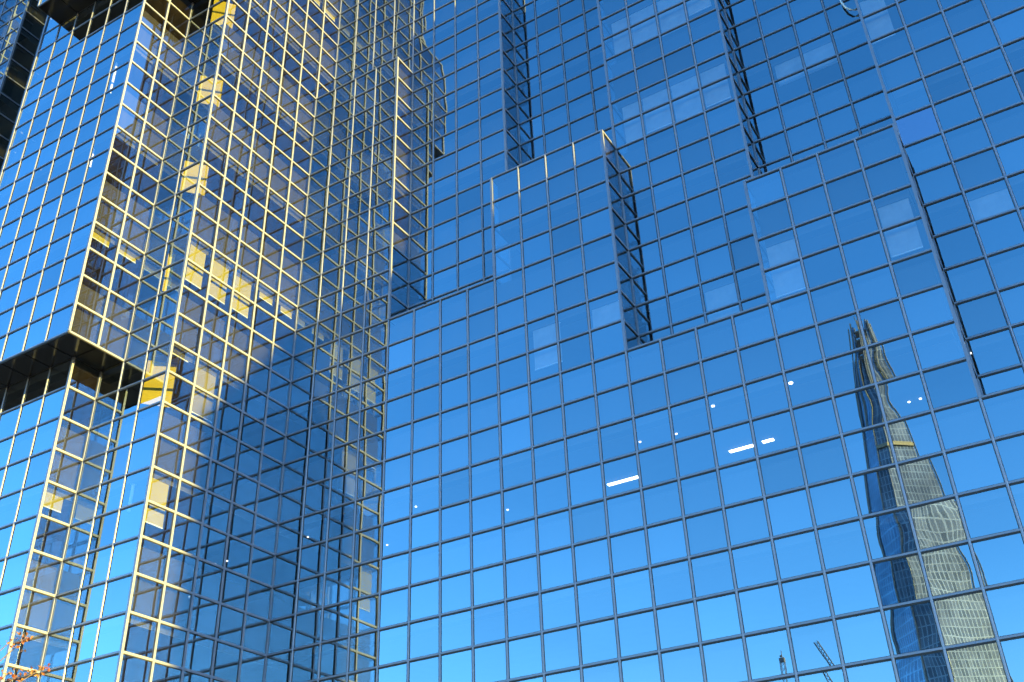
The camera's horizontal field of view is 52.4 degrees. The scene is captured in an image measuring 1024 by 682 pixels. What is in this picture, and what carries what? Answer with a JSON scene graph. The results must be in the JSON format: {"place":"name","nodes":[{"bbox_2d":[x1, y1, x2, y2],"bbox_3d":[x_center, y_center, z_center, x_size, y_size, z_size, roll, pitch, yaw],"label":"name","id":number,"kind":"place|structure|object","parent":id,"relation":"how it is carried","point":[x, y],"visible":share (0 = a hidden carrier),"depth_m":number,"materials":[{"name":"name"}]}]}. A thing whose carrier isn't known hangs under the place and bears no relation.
{"place":"outdoors","nodes":[
{"label":"outdoors","id":0,"kind":"place"},
{"bbox_2d":[0,632,49,681],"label":"autumn tree","id":1,"kind":"object","parent":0,"point":[32,672],"visible":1,"depth_m":11.74,"materials":[{"name":"orange plant"}]},
{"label":"pavement","id":2,"kind":"structure","parent":0,"visible":0},
{"bbox_2d":[0,0,1023,681],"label":"glass office tower","id":3,"kind":"structure","parent":2,"relation":"on","point":[422,220],"depth_m":30.16,"materials":[{"name":"glass"}]},
{"bbox_2d":[43,491,63,512],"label":"roller blind","id":4,"kind":"object","parent":3,"relation":"attached to","point":[53,502],"visible":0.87,"depth_m":28.86,"materials":[{"name":"yellow fabric"}]},
{"bbox_2d":[92,232,109,247],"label":"roller blind","id":5,"kind":"object","parent":3,"relation":"attached to","point":[100,239],"visible":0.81,"depth_m":32.05,"materials":[{"name":"yellow fabric"}]},
{"bbox_2d":[108,61,119,93],"bbox_3d":[-13.870,-9.172,36.255,0.178,1.560,0.178,-19,-36,25],"label":"white post","id":6,"kind":"object","parent":3,"relation":"on","point":[114,74],"visible":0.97,"depth_m":36.23,"materials":[{"name":"metal"}]},
{"bbox_2d":[118,249,135,263],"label":"roller blind","id":7,"kind":"object","parent":3,"relation":"attached to","point":[127,256],"visible":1,"depth_m":32.82,"materials":[{"name":"yellow fabric"}]},
{"bbox_2d":[127,483,136,511],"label":"reflection","id":8,"kind":"object","parent":3,"relation":"on","point":[133,485],"visible":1,"depth_m":28.42,"materials":[{"name":"glass"}]},
{"bbox_2d":[145,477,168,528],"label":"roller blind","id":9,"kind":"object","parent":3,"relation":"attached to","point":[158,493],"visible":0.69,"depth_m":28.14,"materials":[{"name":"yellow fabric"}]},
{"bbox_2d":[140,360,176,407],"bbox_3d":[-10.333,1.262,30.432,0.850,1.460,0.092,11,-35,-20],"label":"roller blind","id":10,"kind":"object","parent":3,"relation":"attached to","point":[152,391],"visible":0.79,"depth_m":30.37,"materials":[{"name":"yellow fabric"}]},
{"bbox_2d":[162,253,175,291],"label":"roller blind","id":11,"kind":"object","parent":3,"relation":"attached to","point":[168,275],"visible":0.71,"depth_m":32.48,"materials":[{"name":"yellow fabric"}]},
{"bbox_2d":[172,352,187,362],"bbox_3d":[-9.776,0.438,30.656,0.070,0.170,0.630,-19,-36,25],"label":"ceiling light","id":12,"kind":"object","parent":3,"relation":"attached to","point":[176,355],"visible":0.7,"depth_m":30.58,"materials":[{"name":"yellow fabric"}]},
{"bbox_2d":[179,161,208,195],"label":"roller blind","id":13,"kind":"object","parent":3,"relation":"attached to","point":[189,177],"visible":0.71,"depth_m":34.52,"materials":[{"name":"yellow fabric"}]},
{"bbox_2d":[185,244,205,289],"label":"roller blind","id":14,"kind":"object","parent":3,"relation":"attached to","point":[194,276],"visible":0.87,"depth_m":32.41,"materials":[{"name":"yellow fabric"}]},
{"bbox_2d":[191,367,217,422],"bbox_3d":[-9.177,1.573,31.056,0.070,1.620,0.840,-19,-36,25],"label":"roller blind","id":15,"kind":"object","parent":3,"relation":"attached to","point":[203,406],"visible":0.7,"depth_m":31.01,"materials":[{"name":"fabric"}]},
{"bbox_2d":[196,75,222,106],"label":"roller blind","id":16,"kind":"object","parent":3,"relation":"attached to","point":[205,89],"visible":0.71,"depth_m":36.66,"materials":[{"name":"yellow fabric"}]},
{"bbox_2d":[209,260,228,304],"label":"roller blind","id":17,"kind":"object","parent":3,"relation":"attached to","point":[217,290],"visible":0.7,"depth_m":33.15,"materials":[{"name":"yellow fabric"}]},
{"bbox_2d":[210,0,235,27],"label":"roller blind","id":18,"kind":"object","parent":3,"relation":"attached to","point":[218,11],"visible":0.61,"depth_m":38.78,"materials":[{"name":"yellow fabric"}]},
{"bbox_2d":[232,275,250,318],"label":"roller blind","id":19,"kind":"object","parent":3,"relation":"attached to","point":[240,305],"visible":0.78,"depth_m":33.91,"materials":[{"name":"yellow fabric"}]},
{"bbox_2d":[259,291,272,305],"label":"roller blind","id":20,"kind":"object","parent":3,"relation":"attached to","point":[265,298],"visible":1,"depth_m":34.99,"materials":[{"name":"yellow fabric"}]},
{"bbox_2d":[280,306,291,318],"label":"roller blind","id":21,"kind":"object","parent":3,"relation":"attached to","point":[285,312],"visible":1,"depth_m":35.73,"materials":[{"name":"yellow fabric"}]},
{"bbox_2d":[322,9,334,21],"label":"roller blind","id":22,"kind":"object","parent":3,"relation":"attached to","point":[330,15],"visible":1,"depth_m":44.96,"materials":[{"name":"yellow fabric"}]},
{"bbox_2d":[533,322,562,370],"bbox_3d":[1.018,0.141,29.650,0.880,1.360,0.070,-19,-36,25],"label":"roller blind","id":23,"kind":"object","parent":3,"relation":"attached to","point":[546,357],"visible":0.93,"depth_m":29.63,"materials":[{"name":"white fabric"}]},
{"bbox_2d":[592,300,620,331],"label":"roller blind","id":24,"kind":"object","parent":3,"relation":"attached to","point":[605,314],"visible":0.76,"depth_m":29.01,"materials":[{"name":"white fabric"}]},
{"bbox_2d":[606,475,637,485],"bbox_3d":[3.146,3.952,29.498,0.990,0.050,0.160,-19,-36,25],"label":"strip light","id":25,"kind":"object","parent":3,"relation":"attached to","point":[622,480],"visible":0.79,"depth_m":29.47,"materials":[{"name":"white plastic"}]},
{"bbox_2d":[611,16,633,53],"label":"roller blind","id":26,"kind":"object","parent":3,"relation":"attached to","point":[621,41],"visible":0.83,"depth_m":35.39,"materials":[{"name":"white fabric"}]},
{"bbox_2d":[622,100,645,142],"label":"roller blind","id":27,"kind":"object","parent":3,"relation":"attached to","point":[633,129],"visible":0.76,"depth_m":33.25,"materials":[{"name":"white fabric"}]},
{"bbox_2d":[630,5,659,45],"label":"roller blind","id":28,"kind":"object","parent":3,"relation":"attached to","point":[644,31],"visible":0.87,"depth_m":35.04,"materials":[{"name":"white fabric"}]},
{"bbox_2d":[642,88,672,133],"bbox_3d":[4.638,-7.293,32.950,0.960,1.540,0.070,-19,-36,25],"label":"roller blind","id":29,"kind":"object","parent":3,"relation":"attached to","point":[658,118],"visible":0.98,"depth_m":32.90,"materials":[{"name":"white fabric"}]},
{"bbox_2d":[657,0,686,36],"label":"roller blind","id":30,"kind":"object","parent":3,"relation":"attached to","point":[672,18],"visible":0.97,"depth_m":34.55,"materials":[{"name":"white fabric"}]},
{"bbox_2d":[671,76,702,121],"bbox_3d":[5.494,-7.566,32.511,0.960,1.610,0.070,-19,-36,25],"label":"roller blind","id":31,"kind":"object","parent":3,"relation":"attached to","point":[687,106],"visible":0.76,"depth_m":32.48,"materials":[{"name":"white fabric"}]},
{"bbox_2d":[687,0,711,16],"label":"roller blind","id":32,"kind":"object","parent":3,"relation":"attached to","point":[695,6],"visible":1,"depth_m":34.11,"materials":[{"name":"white fabric"}]},
{"bbox_2d":[700,63,730,107],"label":"roller blind","id":33,"kind":"object","parent":3,"relation":"attached to","point":[716,93],"visible":1,"depth_m":32.09,"materials":[{"name":"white fabric"}]},
{"bbox_2d":[705,283,739,321],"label":"roller blind","id":34,"kind":"object","parent":3,"relation":"attached to","point":[721,296],"visible":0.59,"depth_m":28.41,"materials":[{"name":"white fabric"}]},
{"bbox_2d":[728,443,752,452],"bbox_3d":[6.183,2.877,28.006,0.740,0.050,0.160,-19,-36,25],"label":"strip light","id":35,"kind":"object","parent":3,"relation":"attached to","point":[740,448],"visible":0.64,"depth_m":27.98,"materials":[{"name":"white plastic"}]},
{"bbox_2d":[761,437,774,443],"bbox_3d":[6.800,2.640,27.673,0.340,0.050,0.160,-19,-36,25],"label":"strip light","id":36,"kind":"object","parent":3,"relation":"attached to","point":[767,440],"visible":1,"depth_m":27.63,"materials":[{"name":"white plastic"}]},
{"bbox_2d":[766,238,805,297],"bbox_3d":[7.030,-1.902,26.644,0.830,1.660,0.070,-19,-36,25],"label":"roller blind","id":37,"kind":"object","parent":3,"relation":"attached to","point":[788,279],"visible":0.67,"depth_m":26.58,"materials":[{"name":"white fabric"}]},
{"bbox_2d":[774,56,804,86],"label":"roller blind","id":38,"kind":"object","parent":3,"relation":"attached to","point":[788,67],"visible":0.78,"depth_m":32.15,"materials":[{"name":"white fabric"}]},
{"bbox_2d":[803,42,837,74],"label":"roller blind","id":39,"kind":"object","parent":3,"relation":"attached to","point":[825,51],"visible":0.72,"depth_m":31.74,"materials":[{"name":"blue fabric"}]},
{"bbox_2d":[840,0,856,10],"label":"hanging cable","id":40,"kind":"object","parent":3,"relation":"hanging from","point":[844,5],"visible":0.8,"depth_m":31.61,"materials":[{"name":"white plastic"}]},
{"bbox_2d":[860,0,895,43],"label":"roller blind","id":41,"kind":"object","parent":3,"relation":"attached to","point":[879,24],"visible":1,"depth_m":29.93,"materials":[{"name":"blue fabric"}]},
{"bbox_2d":[878,198,922,257],"bbox_3d":[9.476,-2.768,25.441,0.750,1.560,0.070,-19,-36,25],"label":"roller blind","id":42,"kind":"object","parent":3,"relation":"attached to","point":[904,239],"visible":1,"depth_m":25.38,"materials":[{"name":"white fabric"}]},
{"bbox_2d":[969,189,1014,224],"bbox_3d":[11.754,-3.292,25.516,0.900,0.760,0.070,-19,-36,25],"label":"roller blind","id":43,"kind":"object","parent":3,"relation":"attached to","point":[991,204],"visible":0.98,"depth_m":25.51,"materials":[{"name":"blue fabric"}]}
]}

